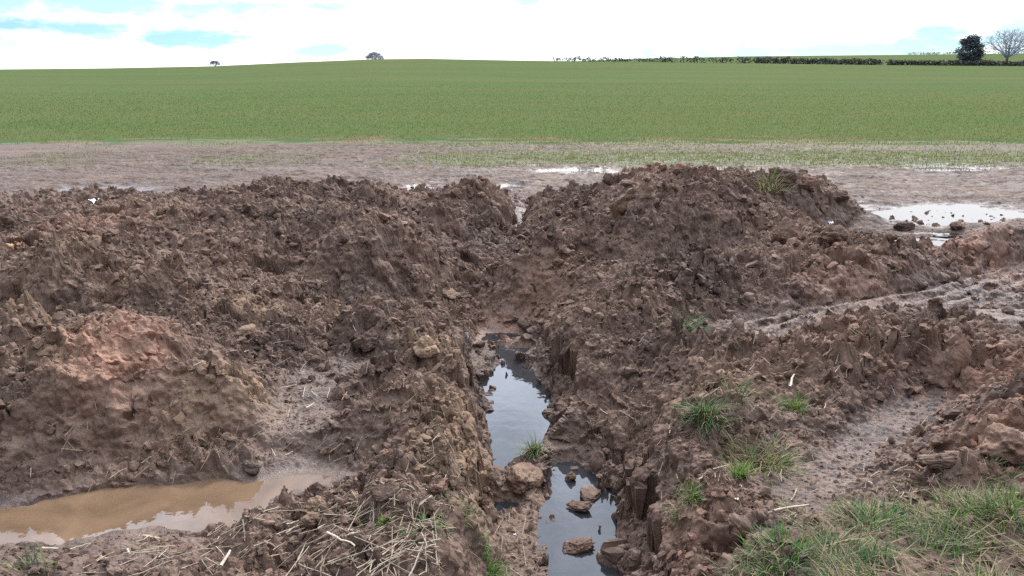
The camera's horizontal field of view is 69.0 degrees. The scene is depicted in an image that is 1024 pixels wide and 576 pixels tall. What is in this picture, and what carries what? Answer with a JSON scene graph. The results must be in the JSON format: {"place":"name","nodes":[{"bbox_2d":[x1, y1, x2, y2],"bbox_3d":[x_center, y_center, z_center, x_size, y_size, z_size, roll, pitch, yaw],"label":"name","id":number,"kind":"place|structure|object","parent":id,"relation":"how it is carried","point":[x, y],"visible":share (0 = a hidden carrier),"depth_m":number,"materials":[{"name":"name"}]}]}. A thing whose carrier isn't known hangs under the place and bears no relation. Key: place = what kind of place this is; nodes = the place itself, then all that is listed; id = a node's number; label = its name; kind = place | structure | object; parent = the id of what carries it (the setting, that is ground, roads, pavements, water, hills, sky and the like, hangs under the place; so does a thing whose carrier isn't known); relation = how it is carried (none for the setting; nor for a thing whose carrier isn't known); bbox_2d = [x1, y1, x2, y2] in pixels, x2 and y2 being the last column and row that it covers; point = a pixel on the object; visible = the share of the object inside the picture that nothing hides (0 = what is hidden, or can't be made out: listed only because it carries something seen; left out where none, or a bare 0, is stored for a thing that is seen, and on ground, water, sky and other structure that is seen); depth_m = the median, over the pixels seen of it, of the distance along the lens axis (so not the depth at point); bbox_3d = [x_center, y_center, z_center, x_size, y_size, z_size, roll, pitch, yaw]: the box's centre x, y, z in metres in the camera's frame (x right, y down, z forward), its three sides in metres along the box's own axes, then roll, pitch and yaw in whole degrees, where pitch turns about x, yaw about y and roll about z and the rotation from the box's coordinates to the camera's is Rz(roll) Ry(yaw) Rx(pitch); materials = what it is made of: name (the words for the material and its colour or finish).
{"place":"outdoors","nodes":[
{"label":"outdoors","id":0,"kind":"place"},
{"bbox_2d":[6,241,22,249],"bbox_3d":[-4.507,-0.387,6.758,0.123,0.079,0.077,0,16,0],"label":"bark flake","id":1,"kind":"object","parent":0,"point":[14,246],"visible":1,"depth_m":6.74,"materials":[{"name":"beige wood"}]},
{"bbox_2d":[0,135,1023,575],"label":"mud ground","id":2,"kind":"structure","parent":0,"point":[642,489],"depth_m":4.38,"materials":[{"name":"soil"}]},
{"bbox_2d":[0,540,60,575],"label":"grass tuft","id":3,"kind":"object","parent":2,"relation":"on","point":[30,557],"visible":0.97,"depth_m":2.60,"materials":[{"name":"green plant"}]},
{"bbox_2d":[41,547,58,549],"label":"dry stalk","id":4,"kind":"object","parent":2,"relation":"on","point":[45,548],"visible":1,"depth_m":2.88,"materials":[{"name":"plant"}]},
{"bbox_2d":[0,290,282,500],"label":"soil heap","id":5,"kind":"object","parent":2,"relation":"on","point":[82,390],"visible":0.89,"depth_m":3.61,"materials":[{"name":"brown soil"}]},
{"bbox_2d":[0,474,331,545],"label":"puddle water","id":6,"kind":"structure","parent":2,"relation":"on","point":[197,506],"depth_m":3.20,"materials":[{"name":"brown liquid"}]},
{"bbox_2d":[219,550,230,566],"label":"dry stalk","id":7,"kind":"object","parent":2,"relation":"on","point":[224,559],"visible":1,"depth_m":2.49,"materials":[{"name":"plant"}]},
{"bbox_2d":[236,324,256,336],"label":"soil clod","id":8,"kind":"object","parent":2,"relation":"on","point":[249,329],"visible":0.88,"depth_m":4.58,"materials":[{"name":"beige soil"}]},
{"bbox_2d":[242,460,261,474],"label":"soil clod","id":9,"kind":"object","parent":2,"relation":"on","point":[250,467],"visible":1,"depth_m":3.45,"materials":[{"name":"brown soil"}]},
{"bbox_2d":[299,511,320,529],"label":"soil clod","id":10,"kind":"object","parent":2,"relation":"on","point":[309,521],"visible":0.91,"depth_m":2.76,"materials":[{"name":"brown soil"}]},
{"bbox_2d":[307,496,325,511],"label":"soil clod","id":11,"kind":"object","parent":2,"relation":"on","point":[312,504],"visible":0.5,"depth_m":2.85,"materials":[{"name":"brown soil"}]},
{"bbox_2d":[305,527,345,544],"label":"straw stalk","id":12,"kind":"object","parent":2,"relation":"on","point":[323,537],"visible":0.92,"depth_m":2.64,"materials":[{"name":"beige plant"}]},
{"bbox_2d":[326,531,355,546],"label":"dry stalk","id":13,"kind":"object","parent":2,"relation":"on","point":[336,536],"visible":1,"depth_m":2.59,"materials":[{"name":"plant"}]},
{"bbox_2d":[316,490,387,529],"bbox_3d":[-0.600,0.836,2.795,0.237,0.150,0.188,9,18,29],"label":"grass tuft","id":14,"kind":"object","parent":2,"relation":"on","point":[351,513],"visible":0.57,"depth_m":2.79,"materials":[{"name":"beige plant"}]},
{"bbox_2d":[351,327,378,351],"bbox_3d":[-0.903,0.319,4.667,0.146,0.135,0.197,15,21,43],"label":"soil clod","id":15,"kind":"object","parent":2,"relation":"on","point":[366,341],"visible":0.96,"depth_m":4.62,"materials":[{"name":"brown soil"}]},
{"bbox_2d":[361,531,384,551],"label":"straw stalk","id":16,"kind":"object","parent":2,"relation":"on","point":[371,542],"visible":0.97,"depth_m":2.59,"materials":[{"name":"beige plant"}]},
{"bbox_2d":[361,306,386,330],"bbox_3d":[-0.894,0.198,4.790,0.193,0.175,0.157,0,16,0],"label":"soil clod","id":17,"kind":"object","parent":2,"relation":"on","point":[371,315],"visible":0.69,"depth_m":4.74,"materials":[{"name":"brown soil"}]},
{"bbox_2d":[369,482,400,501],"bbox_3d":[-0.470,0.769,2.825,0.123,0.071,0.079,-11,19,-35],"label":"soil clod","id":18,"kind":"object","parent":2,"relation":"on","point":[380,492],"visible":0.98,"depth_m":2.81,"materials":[{"name":"brown soil"}]},
{"bbox_2d":[375,512,394,527],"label":"grass tuft","id":19,"kind":"object","parent":2,"relation":"on","point":[381,520],"visible":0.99,"depth_m":2.70,"materials":[{"name":"green plant"}]},
{"bbox_2d":[263,175,515,308],"bbox_3d":[-1.708,-0.775,8.289,3.521,0.881,5.144,0,16,0],"label":"soil heap","id":20,"kind":"object","parent":2,"relation":"on","point":[385,274],"visible":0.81,"depth_m":6.99,"materials":[{"name":"brown soil"}]},
{"bbox_2d":[442,288,460,298],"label":"soil clod","id":21,"kind":"object","parent":20,"relation":"on","point":[451,293],"visible":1,"depth_m":6.57,"materials":[{"name":"beige soil"}]},
{"bbox_2d":[409,541,423,575],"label":"straw stalk","id":22,"kind":"object","parent":2,"relation":"on","point":[416,560],"visible":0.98,"depth_m":2.48,"materials":[{"name":"beige plant"}]},
{"bbox_2d":[406,186,437,189],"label":"rain puddle","id":23,"kind":"object","parent":2,"relation":"on","point":[435,187],"depth_m":12.00,"materials":[{"name":"liquid"}]},
{"bbox_2d":[394,505,454,545],"bbox_3d":[-0.308,0.855,2.679,0.233,0.103,0.233,-12,19,-36],"label":"grass tuft","id":24,"kind":"object","parent":2,"relation":"on","point":[424,518],"visible":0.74,"depth_m":2.69,"materials":[{"name":"plant"}]},
{"bbox_2d":[412,335,439,358],"bbox_3d":[-0.498,0.336,4.301,0.151,0.124,0.145,-5,16,-17],"label":"soil clod","id":25,"kind":"object","parent":2,"relation":"on","point":[425,346],"visible":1,"depth_m":4.27,"materials":[{"name":"beige soil"}]},
{"bbox_2d":[420,497,438,515],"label":"soil clod","id":26,"kind":"object","parent":2,"relation":"on","point":[431,505],"visible":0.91,"depth_m":2.81,"materials":[{"name":"brown soil"}]},
{"bbox_2d":[429,481,444,494],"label":"soil clod","id":27,"kind":"object","parent":2,"relation":"on","point":[437,488],"visible":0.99,"depth_m":2.97,"materials":[{"name":"brown soil"}]},
{"bbox_2d":[448,475,460,490],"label":"soil clod","id":28,"kind":"object","parent":2,"relation":"on","point":[454,481],"visible":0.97,"depth_m":3.08,"materials":[{"name":"brown soil"}]},
{"bbox_2d":[433,488,482,527],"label":"grass tuft","id":29,"kind":"object","parent":2,"relation":"on","point":[463,505],"visible":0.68,"depth_m":2.95,"materials":[{"name":"plant"}]},
{"bbox_2d":[465,503,493,549],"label":"grass tuft","id":30,"kind":"object","parent":2,"relation":"on","point":[479,527],"visible":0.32,"depth_m":2.98,"materials":[{"name":"green plant"}]},
{"bbox_2d":[475,545,515,575],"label":"grass tuft","id":31,"kind":"object","parent":2,"relation":"on","point":[494,571],"visible":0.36,"depth_m":3.02,"materials":[{"name":"green plant"}]},
{"bbox_2d":[0,162,1023,575],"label":"soil crumbs","id":32,"kind":"object","parent":2,"relation":"on","point":[696,562],"visible":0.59,"depth_m":4.40,"materials":[{"name":"brown soil"}]},
{"bbox_2d":[500,186,524,188],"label":"rain puddle","id":33,"kind":"object","parent":2,"relation":"on","point":[511,187],"visible":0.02,"depth_m":12.00,"materials":[{"name":"liquid"}]},
{"bbox_2d":[516,319,530,329],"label":"soil clod","id":34,"kind":"object","parent":2,"relation":"on","point":[523,324],"visible":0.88,"depth_m":6.31,"materials":[{"name":"brown soil"}]},
{"bbox_2d":[504,462,543,493],"bbox_3d":[0.072,0.989,3.882,0.211,0.128,0.183,-5,16,-17],"label":"rock","id":35,"kind":"object","parent":2,"relation":"on","point":[521,477],"visible":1,"depth_m":3.85,"materials":[{"name":"brown stone"}]},
{"bbox_2d":[30,231,1018,575],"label":"straw litter","id":36,"kind":"object","parent":2,"relation":"on","point":[402,539],"visible":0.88,"depth_m":2.77,"materials":[{"name":"beige plant"}]},
{"bbox_2d":[513,430,557,460],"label":"grass tuft","id":37,"kind":"object","parent":2,"relation":"on","point":[535,450],"visible":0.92,"depth_m":4.17,"materials":[{"name":"green plant"}]},
{"bbox_2d":[478,332,620,575],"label":"trench water","id":38,"kind":"structure","parent":2,"relation":"on","point":[520,403],"depth_m":4.09,"materials":[{"name":"grey liquid"}]},
{"bbox_2d":[565,472,575,480],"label":"soil clod","id":39,"kind":"object","parent":38,"relation":"on","point":[570,476],"visible":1,"depth_m":4.00,"materials":[{"name":"brown soil"}]},
{"bbox_2d":[562,537,595,554],"bbox_3d":[0.306,1.195,3.440,0.164,0.076,0.101,-4,16,-14],"label":"rock","id":40,"kind":"object","parent":38,"relation":"on","point":[572,546],"visible":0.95,"depth_m":3.41,"materials":[{"name":"brown stone"}]},
{"bbox_2d":[566,500,592,512],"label":"rock","id":41,"kind":"object","parent":38,"relation":"on","point":[578,506],"visible":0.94,"depth_m":3.73,"materials":[{"name":"brown stone"}]},
{"bbox_2d":[579,485,601,501],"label":"rock","id":42,"kind":"object","parent":38,"relation":"on","point":[590,493],"visible":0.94,"depth_m":3.85,"materials":[{"name":"brown stone"}]},
{"bbox_2d":[544,170,607,173],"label":"rain puddle","id":43,"kind":"object","parent":2,"relation":"on","point":[582,171],"depth_m":14.10,"materials":[{"name":"liquid"}]},
{"bbox_2d":[659,473,704,528],"bbox_3d":[0.669,0.800,2.835,0.238,0.168,0.221,0,16,0],"label":"grass tuft","id":44,"kind":"object","parent":2,"relation":"on","point":[693,490],"visible":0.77,"depth_m":2.84,"materials":[{"name":"green plant"}]},
{"bbox_2d":[525,164,874,245],"bbox_3d":[2.654,-1.113,8.774,4.977,0.898,4.077,0,16,0],"label":"soil heap","id":45,"kind":"object","parent":2,"relation":"on","point":[677,207],"visible":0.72,"depth_m":7.72,"materials":[{"name":"brown soil"}]},
{"bbox_2d":[602,173,613,183],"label":"soil clod","id":46,"kind":"object","parent":45,"relation":"on","point":[608,178],"visible":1,"depth_m":8.17,"materials":[{"name":"brown soil"}]},
{"bbox_2d":[608,196,627,215],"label":"soil clod","id":47,"kind":"object","parent":45,"relation":"on","point":[619,206],"visible":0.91,"depth_m":6.97,"materials":[{"name":"brown soil"}]},
{"bbox_2d":[751,167,797,193],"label":"grass tuft","id":48,"kind":"object","parent":45,"relation":"on","point":[763,186],"visible":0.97,"depth_m":8.28,"materials":[{"name":"green plant"}]},
{"bbox_2d":[768,167,797,186],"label":"soil clod","id":49,"kind":"object","parent":45,"relation":"on","point":[790,175],"visible":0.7,"depth_m":8.39,"materials":[{"name":"brown soil"}]},
{"bbox_2d":[798,175,815,192],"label":"soil clod","id":50,"kind":"object","parent":45,"relation":"on","point":[807,183],"visible":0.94,"depth_m":8.51,"materials":[{"name":"brown soil"}]},
{"bbox_2d":[833,190,849,201],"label":"soil clod","id":51,"kind":"object","parent":45,"relation":"on","point":[840,195],"visible":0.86,"depth_m":8.71,"materials":[{"name":"brown soil"}]},
{"bbox_2d":[671,381,745,443],"bbox_3d":[0.892,0.552,3.424,0.377,0.212,0.372,-11,19,-34],"label":"grass tuft","id":52,"kind":"object","parent":2,"relation":"on","point":[708,407],"visible":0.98,"depth_m":3.43,"materials":[{"name":"green plant"}]},
{"bbox_2d":[711,375,766,410],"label":"grass tuft","id":53,"kind":"object","parent":2,"relation":"on","point":[744,390],"visible":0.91,"depth_m":3.60,"materials":[{"name":"green plant"}]},
{"bbox_2d":[719,453,762,481],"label":"grass tuft","id":54,"kind":"object","parent":2,"relation":"on","point":[740,471],"visible":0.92,"depth_m":3.06,"materials":[{"name":"green plant"}]},
{"bbox_2d":[691,424,822,484],"bbox_3d":[1.103,0.728,3.225,0.603,0.196,0.478,0,16,0],"label":"grass tuft","id":55,"kind":"object","parent":2,"relation":"on","point":[763,456],"visible":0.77,"depth_m":3.27,"materials":[{"name":"green plant"}]},
{"bbox_2d":[546,206,988,390],"bbox_3d":[2.121,-0.084,6.260,4.474,0.885,1.845,-10,18,-32],"label":"soil heap","id":56,"kind":"object","parent":2,"relation":"on","point":[872,281],"visible":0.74,"depth_m":5.92,"materials":[{"name":"brown soil"}]},
{"bbox_2d":[653,303,724,333],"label":"grass tuft","id":57,"kind":"object","parent":56,"relation":"on","point":[686,323],"visible":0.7,"depth_m":4.77,"materials":[{"name":"plant"}]},
{"bbox_2d":[770,216,801,244],"bbox_3d":[2.489,-0.495,6.772,0.268,0.298,0.205,0,16,0],"label":"soil clod","id":58,"kind":"object","parent":56,"relation":"on","point":[784,231],"visible":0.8,"depth_m":6.72,"materials":[{"name":"brown soil"}]},
{"bbox_2d":[786,280,804,297],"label":"soil clod","id":59,"kind":"object","parent":56,"relation":"on","point":[796,288],"visible":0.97,"depth_m":5.70,"materials":[{"name":"brown soil"}]},
{"bbox_2d":[819,224,847,243],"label":"soil clod","id":60,"kind":"object","parent":56,"relation":"on","point":[830,233],"visible":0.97,"depth_m":6.39,"materials":[{"name":"brown soil"}]},
{"bbox_2d":[693,515,844,575],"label":"grass tuft","id":61,"kind":"object","parent":2,"relation":"on","point":[779,543],"visible":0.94,"depth_m":2.48,"materials":[{"name":"green plant"}]},
{"bbox_2d":[733,428,809,478],"bbox_3d":[1.151,0.731,3.282,0.345,0.143,0.344,-14,21,-41],"label":"grass tuft","id":62,"kind":"object","parent":2,"relation":"on","point":[767,463],"visible":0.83,"depth_m":3.29,"materials":[{"name":"green plant"}]},
{"bbox_2d":[768,504,808,512],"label":"dry stalk","id":63,"kind":"object","parent":2,"relation":"on","point":[781,508],"visible":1,"depth_m":2.74,"materials":[{"name":"plant"}]},
{"bbox_2d":[788,374,794,386],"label":"dry stalk","id":64,"kind":"object","parent":2,"relation":"on","point":[791,382],"visible":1,"depth_m":3.92,"materials":[{"name":"plant"}]},
{"bbox_2d":[771,391,815,420],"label":"grass tuft","id":65,"kind":"object","parent":2,"relation":"on","point":[791,404],"visible":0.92,"depth_m":3.69,"materials":[{"name":"green plant"}]},
{"bbox_2d":[704,446,1023,575],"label":"grass","id":66,"kind":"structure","parent":2,"relation":"on","point":[954,547],"depth_m":2.54,"materials":[{"name":"green plant"}]},
{"bbox_2d":[845,327,885,355],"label":"grass tuft","id":67,"kind":"object","parent":2,"relation":"on","point":[870,343],"visible":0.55,"depth_m":4.25,"materials":[{"name":"plant"}]},
{"bbox_2d":[820,489,933,542],"bbox_3d":[1.308,0.820,2.692,0.388,0.116,0.316,-4,16,-15],"label":"grass tuft","id":68,"kind":"object","parent":2,"relation":"on","point":[877,517],"visible":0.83,"depth_m":2.70,"materials":[{"name":"green plant"}]},
{"bbox_2d":[893,222,914,230],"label":"soil clod","id":69,"kind":"object","parent":2,"relation":"on","point":[904,226],"visible":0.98,"depth_m":8.52,"materials":[{"name":"brown soil"}]},
{"bbox_2d":[895,236,948,245],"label":"rain puddle","id":70,"kind":"object","parent":2,"relation":"on","point":[938,243],"visible":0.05,"depth_m":8.04,"materials":[{"name":"liquid"}]},
{"bbox_2d":[855,199,1023,236],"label":"rain puddle","id":71,"kind":"object","parent":2,"relation":"on","point":[973,213],"visible":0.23,"depth_m":9.59,"materials":[{"name":"liquid"}]},
{"bbox_2d":[917,450,985,468],"bbox_3d":[1.763,0.688,2.976,0.300,0.075,0.098,0,16,0],"label":"rock","id":72,"kind":"object","parent":2,"relation":"on","point":[946,460],"visible":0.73,"depth_m":2.95,"materials":[{"name":"brown stone"}]},
{"bbox_2d":[913,167,998,170],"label":"rain puddle","id":73,"kind":"object","parent":2,"relation":"on","point":[943,169],"visible":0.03,"depth_m":14.41,"materials":[{"name":"liquid"}]},
{"bbox_2d":[949,221,964,229],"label":"soil clod","id":74,"kind":"object","parent":2,"relation":"on","point":[956,225],"visible":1,"depth_m":8.48,"materials":[{"name":"brown soil"}]},
{"bbox_2d":[899,492,1020,537],"bbox_3d":[1.599,0.814,2.662,0.376,0.120,0.354,0,16,0],"label":"grass tuft","id":75,"kind":"object","parent":2,"relation":"on","point":[957,514],"visible":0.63,"depth_m":2.69,"materials":[{"name":"green plant"}]},
{"bbox_2d":[941,480,1023,543],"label":"grass tuft","id":76,"kind":"object","parent":2,"relation":"on","point":[1008,501],"visible":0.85,"depth_m":2.69,"materials":[{"name":"green plant"}]},
{"bbox_2d":[980,422,1023,466],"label":"soil clod","id":77,"kind":"object","parent":2,"relation":"on","point":[1001,440],"visible":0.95,"depth_m":2.95,"materials":[{"name":"brown soil"}]},
{"bbox_2d":[0,53,1023,170],"bbox_3d":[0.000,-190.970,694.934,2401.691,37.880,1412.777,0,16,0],"label":"field","id":78,"kind":"structure","parent":0,"point":[632,72],"depth_m":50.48,"materials":[{"name":"green plant"}]},
{"bbox_2d":[210,60,220,65],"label":"bare tree","id":79,"kind":"object","parent":78,"relation":"on","point":[214,62],"visible":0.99,"depth_m":234.01,"materials":[{"name":"grey plant"}]},
{"bbox_2d":[364,51,384,58],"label":"bare tree","id":80,"kind":"object","parent":78,"relation":"on","point":[373,55],"visible":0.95,"depth_m":245.33,"materials":[{"name":"grey plant"}]},
{"bbox_2d":[553,56,667,61],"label":"hedge","id":81,"kind":"object","parent":78,"relation":"on","point":[607,58],"visible":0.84,"depth_m":242.17,"materials":[{"name":"green plant"}]},
{"bbox_2d":[658,56,753,62],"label":"hedge","id":82,"kind":"object","parent":78,"relation":"on","point":[708,59],"visible":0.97,"depth_m":237.63,"materials":[{"name":"green plant"}]},
{"bbox_2d":[754,56,886,64],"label":"hedge","id":83,"kind":"object","parent":78,"relation":"on","point":[773,60],"visible":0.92,"depth_m":234.17,"materials":[{"name":"green plant"}]},
{"bbox_2d":[908,51,953,54],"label":"hedge","id":84,"kind":"object","parent":78,"relation":"on","point":[929,53],"visible":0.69,"depth_m":496.36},
{"bbox_2d":[886,59,1023,65],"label":"hedge","id":85,"kind":"object","parent":78,"relation":"on","point":[958,62],"visible":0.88,"depth_m":225.13,"materials":[{"name":"green plant"}]},
{"bbox_2d":[951,34,985,65],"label":"evergreen tree","id":86,"kind":"object","parent":78,"relation":"on","point":[968,44],"visible":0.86,"depth_m":226.92,"materials":[{"name":"green plant"}]},
{"bbox_2d":[983,27,1023,61],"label":"bare tree","id":87,"kind":"object","parent":78,"relation":"on","point":[1009,37],"visible":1,"depth_m":223.98,"materials":[{"name":"grey plant"}]},
{"bbox_2d":[983,50,1023,53],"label":"hedge","id":88,"kind":"object","parent":78,"relation":"on","point":[1000,52],"visible":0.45,"depth_m":477.74,"materials":[{"name":"green plant"}]},
{"bbox_2d":[0,0,1023,68],"label":"sky","id":89,"kind":"structure","parent":0,"point":[35,34],"materials":[{"name":"white"}]}
]}

